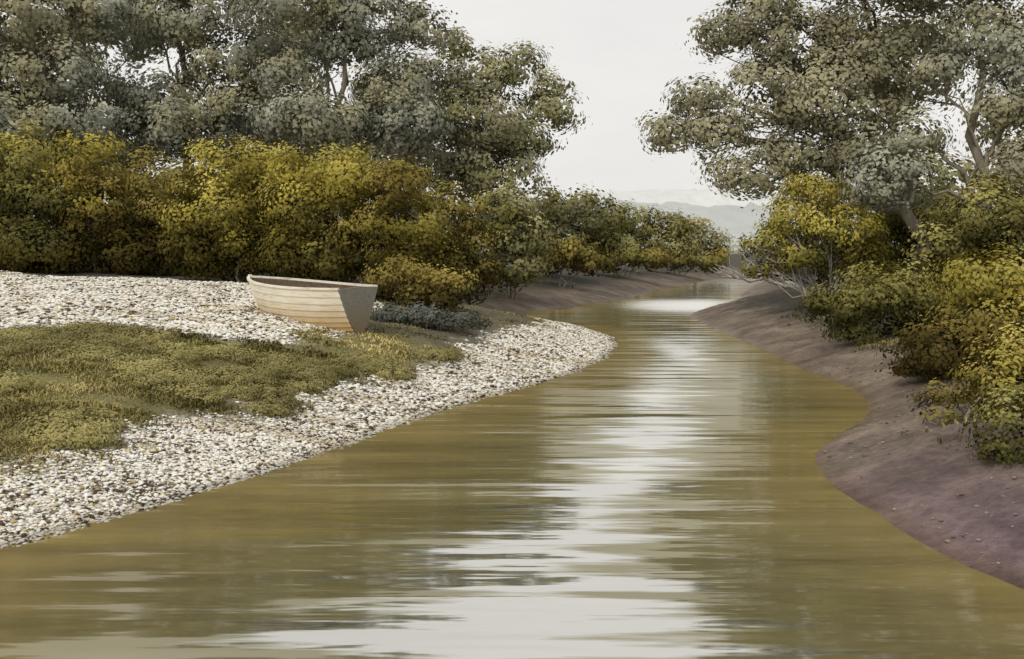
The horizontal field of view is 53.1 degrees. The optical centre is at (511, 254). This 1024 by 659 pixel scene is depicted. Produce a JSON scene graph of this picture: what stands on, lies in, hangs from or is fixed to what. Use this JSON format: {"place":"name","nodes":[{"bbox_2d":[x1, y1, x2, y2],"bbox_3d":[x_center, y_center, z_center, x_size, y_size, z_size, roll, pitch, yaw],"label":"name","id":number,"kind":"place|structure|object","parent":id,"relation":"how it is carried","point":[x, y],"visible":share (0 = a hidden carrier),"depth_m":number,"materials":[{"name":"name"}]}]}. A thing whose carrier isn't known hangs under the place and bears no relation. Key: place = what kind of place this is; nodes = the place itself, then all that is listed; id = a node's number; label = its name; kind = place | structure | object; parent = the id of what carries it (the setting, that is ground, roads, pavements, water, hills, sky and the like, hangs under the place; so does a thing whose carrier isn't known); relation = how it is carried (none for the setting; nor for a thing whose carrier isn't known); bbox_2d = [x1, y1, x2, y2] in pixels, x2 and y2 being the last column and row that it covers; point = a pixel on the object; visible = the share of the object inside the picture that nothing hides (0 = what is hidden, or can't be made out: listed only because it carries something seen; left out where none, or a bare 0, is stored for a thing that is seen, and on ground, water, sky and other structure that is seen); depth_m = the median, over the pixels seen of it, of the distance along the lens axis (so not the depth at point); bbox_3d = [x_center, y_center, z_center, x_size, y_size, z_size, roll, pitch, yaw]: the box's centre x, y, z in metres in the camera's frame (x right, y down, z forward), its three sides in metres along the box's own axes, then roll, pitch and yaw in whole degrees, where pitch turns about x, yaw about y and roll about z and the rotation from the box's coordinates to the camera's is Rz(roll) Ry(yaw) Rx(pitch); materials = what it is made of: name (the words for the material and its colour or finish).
{"place":"outdoors","nodes":[
{"label":"outdoors","id":0,"kind":"place"},
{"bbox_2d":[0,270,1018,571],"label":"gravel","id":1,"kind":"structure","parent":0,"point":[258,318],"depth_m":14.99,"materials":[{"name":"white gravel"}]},
{"bbox_2d":[0,276,1023,658],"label":"river water","id":2,"kind":"structure","parent":0,"point":[654,484],"depth_m":8.01,"materials":[{"name":"brown liquid"}]},
{"bbox_2d":[0,253,1023,588],"bbox_3d":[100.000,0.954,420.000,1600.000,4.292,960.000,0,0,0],"label":"ground","id":3,"kind":"structure","parent":0,"point":[908,475],"depth_m":12.91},
{"bbox_2d":[0,155,104,267],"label":"shrub","id":4,"kind":"object","parent":3,"relation":"on","point":[52,202],"visible":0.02,"depth_m":38.14,"materials":[{"name":"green plant"}]},
{"bbox_2d":[0,115,109,274],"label":"shrub","id":5,"kind":"object","parent":3,"relation":"on","point":[19,232],"visible":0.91,"depth_m":33.29,"materials":[{"name":"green plant"}]},
{"bbox_2d":[0,0,148,217],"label":"tree","id":6,"kind":"object","parent":3,"relation":"on","point":[35,96],"visible":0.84,"depth_m":45.12,"materials":[{"name":"green plant"}]},
{"bbox_2d":[0,2,199,174],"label":"tree","id":7,"kind":"object","parent":3,"relation":"on","point":[134,54],"visible":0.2,"depth_m":61.50,"materials":[{"name":"green plant"}]},
{"bbox_2d":[35,124,172,274],"bbox_3d":[-14.268,-1.767,35.170,5.071,5.192,4.540,0,0,0],"label":"shrub","id":8,"kind":"object","parent":3,"relation":"on","point":[82,170],"visible":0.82,"depth_m":34.15,"materials":[{"name":"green plant"}]},
{"bbox_2d":[102,145,208,276],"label":"shrub","id":9,"kind":"object","parent":3,"relation":"on","point":[146,202],"visible":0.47,"depth_m":35.36,"materials":[{"name":"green plant"}]},
{"bbox_2d":[82,152,232,274],"bbox_3d":[-13.873,-1.525,40.335,8.094,4.909,7.122,0,0,0],"label":"shrub","id":10,"kind":"object","parent":3,"relation":"on","point":[178,170],"visible":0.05,"depth_m":38.19,"materials":[{"name":"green plant"}]},
{"bbox_2d":[89,0,312,174],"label":"tree","id":11,"kind":"object","parent":3,"relation":"on","point":[170,123],"visible":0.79,"depth_m":48.45,"materials":[{"name":"green plant"}]},
{"bbox_2d":[150,134,311,282],"bbox_3d":[-8.600,-1.375,32.400,5.374,4.934,4.219,0,0,-29],"label":"shrub","id":12,"kind":"object","parent":3,"relation":"on","point":[238,229],"visible":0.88,"depth_m":31.45,"materials":[{"name":"green plant"}]},
{"bbox_2d":[247,274,377,333],"bbox_3d":[-4.149,1.015,20.211,3.335,1.183,1.423,0,2,39],"label":"rowing boat","id":13,"kind":"object","parent":3,"relation":"on","point":[343,306],"visible":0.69,"depth_m":19.34,"materials":[{"name":"white paint"}]},
{"bbox_2d":[237,135,395,282],"bbox_3d":[-5.801,-1.239,31.309,4.948,4.923,4.678,0,0,0],"label":"shrub","id":14,"kind":"object","parent":3,"relation":"on","point":[332,182],"visible":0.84,"depth_m":30.23,"materials":[{"name":"green plant"}]},
{"bbox_2d":[191,0,454,208],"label":"tree","id":15,"kind":"object","parent":3,"relation":"on","point":[375,156],"visible":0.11,"depth_m":62.46,"materials":[{"name":"green plant"}]},
{"bbox_2d":[218,0,468,215],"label":"tree","id":16,"kind":"object","parent":3,"relation":"on","point":[314,117],"visible":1,"depth_m":46.90,"materials":[{"name":"green plant"}]},
{"bbox_2d":[200,164,497,284],"bbox_3d":[-5.957,-1.146,38.385,10.950,4.922,6.735,0,0,0],"label":"shrub","id":17,"kind":"object","parent":3,"relation":"on","point":[452,216],"visible":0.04,"depth_m":37.09,"materials":[{"name":"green plant"}]},
{"bbox_2d":[317,151,474,295],"bbox_3d":[-3.498,-0.808,30.299,4.811,4.502,3.686,0,0,0],"label":"shrub","id":18,"kind":"object","parent":3,"relation":"on","point":[415,240],"visible":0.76,"depth_m":29.42,"materials":[{"name":"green plant"}]},
{"bbox_2d":[357,250,479,308],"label":"shrub","id":19,"kind":"object","parent":3,"relation":"on","point":[411,289],"visible":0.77,"depth_m":25.23,"materials":[{"name":"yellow plant"}]},
{"bbox_2d":[370,300,496,330],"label":"shrub","id":20,"kind":"object","parent":3,"relation":"on","point":[442,320],"visible":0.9,"depth_m":21.58,"materials":[{"name":"grey plant"}]},
{"bbox_2d":[412,178,511,305],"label":"shrub","id":21,"kind":"object","parent":3,"relation":"on","point":[473,263],"visible":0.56,"depth_m":33.88,"materials":[{"name":"green plant"}]},
{"bbox_2d":[390,26,592,252],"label":"tree","id":22,"kind":"object","parent":3,"relation":"on","point":[496,139],"visible":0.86,"depth_m":50.92,"materials":[{"name":"green plant"}]},
{"bbox_2d":[0,300,1023,490],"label":"grass","id":23,"kind":"structure","parent":3,"relation":"on","point":[117,347],"depth_m":13.60,"materials":[{"name":"green plant"}]},
{"bbox_2d":[467,179,567,299],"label":"shrub","id":24,"kind":"object","parent":3,"relation":"on","point":[523,254],"visible":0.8,"depth_m":41.95,"materials":[{"name":"green plant"}]},
{"bbox_2d":[475,183,640,275],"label":"bush","id":25,"kind":"object","parent":3,"relation":"on","point":[564,214],"visible":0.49,"depth_m":58.91,"materials":[{"name":"green plant"}]},
{"bbox_2d":[531,232,616,287],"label":"shrub","id":26,"kind":"object","parent":3,"relation":"on","point":[578,253],"visible":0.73,"depth_m":51.29,"materials":[{"name":"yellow plant"}]},
{"bbox_2d":[594,242,675,277],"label":"shrub","id":27,"kind":"object","parent":3,"relation":"on","point":[633,257],"visible":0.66,"depth_m":69.03,"materials":[{"name":"green plant"}]},
{"bbox_2d":[609,203,701,273],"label":"tree","id":28,"kind":"object","parent":3,"relation":"on","point":[674,228],"visible":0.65,"depth_m":79.12,"materials":[{"name":"green plant"}]},
{"bbox_2d":[649,248,731,276],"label":"shrub","id":29,"kind":"object","parent":3,"relation":"on","point":[707,262],"visible":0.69,"depth_m":87.12,"materials":[{"name":"green plant"}]},
{"bbox_2d":[664,213,735,271],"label":"tree","id":30,"kind":"object","parent":3,"relation":"on","point":[701,233],"visible":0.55,"depth_m":96.78,"materials":[{"name":"green plant"}]},
{"bbox_2d":[709,252,802,290],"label":"dead branch","id":31,"kind":"object","parent":3,"relation":"on","point":[737,276],"visible":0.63,"depth_m":40.75,"materials":[{"name":"grey wood"}]},
{"bbox_2d":[635,0,972,295],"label":"tree","id":32,"kind":"object","parent":3,"relation":"on","point":[796,99],"visible":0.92,"depth_m":31.23,"materials":[{"name":"green plant"}]},
{"bbox_2d":[737,168,902,299],"bbox_3d":[9.130,-0.400,30.448,4.630,4.411,3.145,0,0,27],"label":"shrub","id":33,"kind":"object","parent":3,"relation":"on","point":[804,262],"visible":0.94,"depth_m":30.05,"materials":[{"name":"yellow plant"}]},
{"bbox_2d":[743,177,910,284],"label":"shrub","id":34,"kind":"object","parent":3,"relation":"on","point":[818,272],"visible":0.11,"depth_m":49.42,"materials":[{"name":"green plant"}]},
{"bbox_2d":[635,238,1022,254],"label":"distant scrub","id":35,"kind":"object","parent":3,"relation":"on","point":[736,252],"visible":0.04,"depth_m":183.28,"materials":[{"name":"green plant"}]},
{"bbox_2d":[803,270,895,313],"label":"shrub","id":36,"kind":"object","parent":3,"relation":"on","point":[833,308],"visible":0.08,"depth_m":28.11,"materials":[{"name":"green plant"}]},
{"bbox_2d":[787,254,976,344],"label":"shrub","id":37,"kind":"object","parent":3,"relation":"on","point":[902,302],"visible":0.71,"depth_m":21.37,"materials":[{"name":"green plant"}]},
{"bbox_2d":[816,181,975,293],"bbox_3d":[12.972,-0.614,33.914,6.317,4.216,4.202,0,0,27],"label":"shrub","id":38,"kind":"object","parent":3,"relation":"on","point":[903,233],"visible":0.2,"depth_m":33.19,"materials":[{"name":"green plant"}]},
{"bbox_2d":[831,0,1023,259],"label":"tree","id":39,"kind":"object","parent":3,"relation":"on","point":[1003,114],"visible":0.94,"depth_m":28.69,"materials":[{"name":"green plant"}]},
{"bbox_2d":[842,0,1023,228],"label":"tree","id":40,"kind":"object","parent":3,"relation":"on","point":[919,96],"visible":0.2,"depth_m":45.06,"materials":[{"name":"green plant"}]},
{"bbox_2d":[872,239,1023,380],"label":"shrub","id":41,"kind":"object","parent":3,"relation":"on","point":[996,296],"visible":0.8,"depth_m":15.84,"materials":[{"name":"green plant"}]},
{"bbox_2d":[906,358,1008,406],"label":"shrub","id":42,"kind":"object","parent":3,"relation":"on","point":[934,395],"visible":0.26,"depth_m":13.52,"materials":[{"name":"green plant"}]},
{"bbox_2d":[901,170,1023,303],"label":"shrub","id":43,"kind":"object","parent":3,"relation":"on","point":[978,232],"visible":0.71,"depth_m":25.34,"materials":[{"name":"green plant"}]},
{"bbox_2d":[908,321,1023,425],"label":"shrub","id":44,"kind":"object","parent":3,"relation":"on","point":[1008,362],"visible":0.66,"depth_m":11.49,"materials":[{"name":"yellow plant"}]},
{"bbox_2d":[956,379,1023,467],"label":"shrub","id":45,"kind":"object","parent":3,"relation":"on","point":[1002,456],"visible":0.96,"depth_m":9.42,"materials":[{"name":"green plant"}]},
{"bbox_2d":[0,0,1023,197],"label":"sky","id":46,"kind":"structure","parent":0,"point":[622,55],"materials":[{"name":"white"}]},
{"bbox_2d":[30,188,1019,207],"bbox_3d":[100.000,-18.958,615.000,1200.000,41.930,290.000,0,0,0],"label":"hill","id":47,"kind":"structure","parent":0,"point":[701,197],"depth_m":566.13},
{"bbox_2d":[196,198,1001,251],"bbox_3d":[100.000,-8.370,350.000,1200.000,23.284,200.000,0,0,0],"label":"hill","id":48,"kind":"structure","parent":0,"point":[736,221],"depth_m":309.63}
]}

